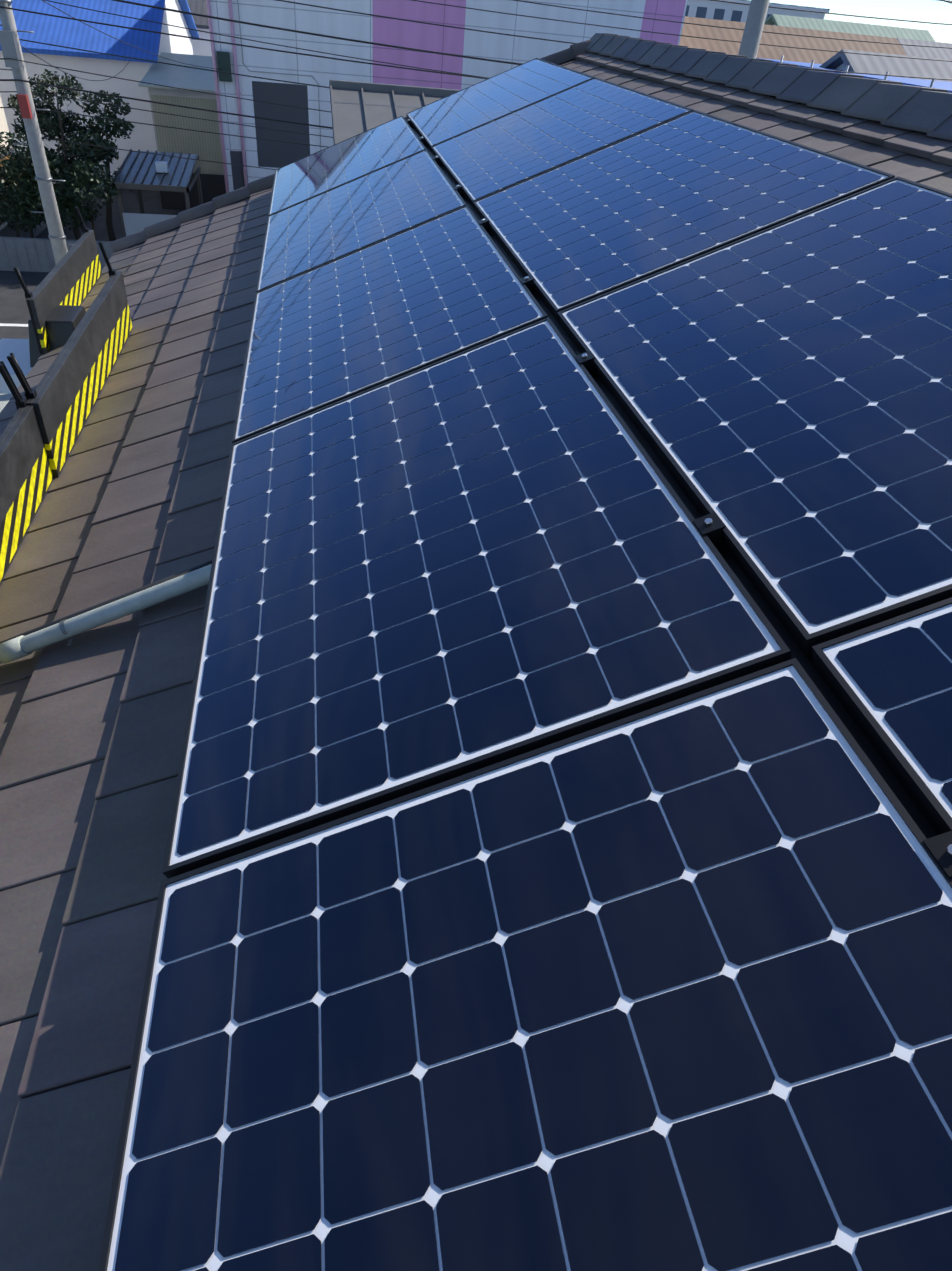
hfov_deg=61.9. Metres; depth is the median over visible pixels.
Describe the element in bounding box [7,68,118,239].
tree
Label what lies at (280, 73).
drainpipe
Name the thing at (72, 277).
toe board
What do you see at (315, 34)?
wires
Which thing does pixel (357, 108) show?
metal roof
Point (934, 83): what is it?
roof
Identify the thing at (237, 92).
down pipes
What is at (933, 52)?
roof
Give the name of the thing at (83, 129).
tree
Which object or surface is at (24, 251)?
garden fence
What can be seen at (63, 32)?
blue-roofed house
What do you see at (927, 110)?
ridge caps
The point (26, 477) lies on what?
toe board
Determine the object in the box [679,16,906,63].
brown roof house
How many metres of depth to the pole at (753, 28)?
7.39 m
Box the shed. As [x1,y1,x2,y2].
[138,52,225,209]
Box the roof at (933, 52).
[897,38,951,59]
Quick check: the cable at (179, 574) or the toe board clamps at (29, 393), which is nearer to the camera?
the cable at (179, 574)
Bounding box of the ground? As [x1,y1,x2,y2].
[0,187,184,339]
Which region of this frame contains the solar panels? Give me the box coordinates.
[98,58,951,1270]
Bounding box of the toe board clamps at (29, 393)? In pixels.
[7,241,115,399]
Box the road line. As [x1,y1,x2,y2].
[0,323,27,326]
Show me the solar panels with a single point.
(557, 877)
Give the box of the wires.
[0,0,951,169]
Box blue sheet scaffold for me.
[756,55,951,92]
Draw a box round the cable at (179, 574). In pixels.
[0,560,211,643]
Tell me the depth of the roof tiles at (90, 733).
1.96 m
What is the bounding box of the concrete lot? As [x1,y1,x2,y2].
[0,394,11,411]
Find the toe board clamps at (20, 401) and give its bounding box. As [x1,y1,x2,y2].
[0,361,26,409]
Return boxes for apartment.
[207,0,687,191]
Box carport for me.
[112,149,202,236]
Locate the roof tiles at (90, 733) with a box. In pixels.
[0,52,951,1270]
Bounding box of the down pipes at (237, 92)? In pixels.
[206,0,247,192]
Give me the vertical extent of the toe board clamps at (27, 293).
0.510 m
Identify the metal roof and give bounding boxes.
[329,79,459,144]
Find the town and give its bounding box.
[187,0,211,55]
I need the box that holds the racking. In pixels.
[406,119,951,877]
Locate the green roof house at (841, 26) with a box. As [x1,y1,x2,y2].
[764,14,935,41]
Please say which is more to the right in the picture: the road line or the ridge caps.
the ridge caps
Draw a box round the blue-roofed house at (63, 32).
[0,0,199,187]
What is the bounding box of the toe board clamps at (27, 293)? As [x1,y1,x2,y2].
[13,207,88,354]
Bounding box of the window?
[216,51,231,81]
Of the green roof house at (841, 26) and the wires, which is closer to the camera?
the wires
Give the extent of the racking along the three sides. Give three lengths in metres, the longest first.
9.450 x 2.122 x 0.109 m
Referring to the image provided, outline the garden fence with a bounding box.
[0,182,113,271]
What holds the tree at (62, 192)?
on the ground
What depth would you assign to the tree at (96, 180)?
17.91 m
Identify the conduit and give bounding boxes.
[0,564,211,663]
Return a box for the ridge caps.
[586,33,951,139]
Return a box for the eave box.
[0,305,85,393]
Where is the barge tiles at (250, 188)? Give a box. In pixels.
[110,40,590,251]
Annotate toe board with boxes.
[0,400,53,585]
[26,230,101,353]
[26,271,132,477]
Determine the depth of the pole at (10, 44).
11.51 m
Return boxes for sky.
[769,0,951,43]
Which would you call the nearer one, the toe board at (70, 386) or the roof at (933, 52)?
the toe board at (70, 386)
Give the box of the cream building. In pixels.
[0,96,23,225]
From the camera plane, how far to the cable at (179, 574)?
2.12 m
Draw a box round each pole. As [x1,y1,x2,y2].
[0,0,73,264]
[738,0,769,58]
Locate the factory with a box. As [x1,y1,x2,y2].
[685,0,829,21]
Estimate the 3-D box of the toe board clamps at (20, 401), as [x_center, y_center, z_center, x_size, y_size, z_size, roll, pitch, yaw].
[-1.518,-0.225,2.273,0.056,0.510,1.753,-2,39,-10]
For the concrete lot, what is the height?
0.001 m
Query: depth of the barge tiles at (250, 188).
6.27 m
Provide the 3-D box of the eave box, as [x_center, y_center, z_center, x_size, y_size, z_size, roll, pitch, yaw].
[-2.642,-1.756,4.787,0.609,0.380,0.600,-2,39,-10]

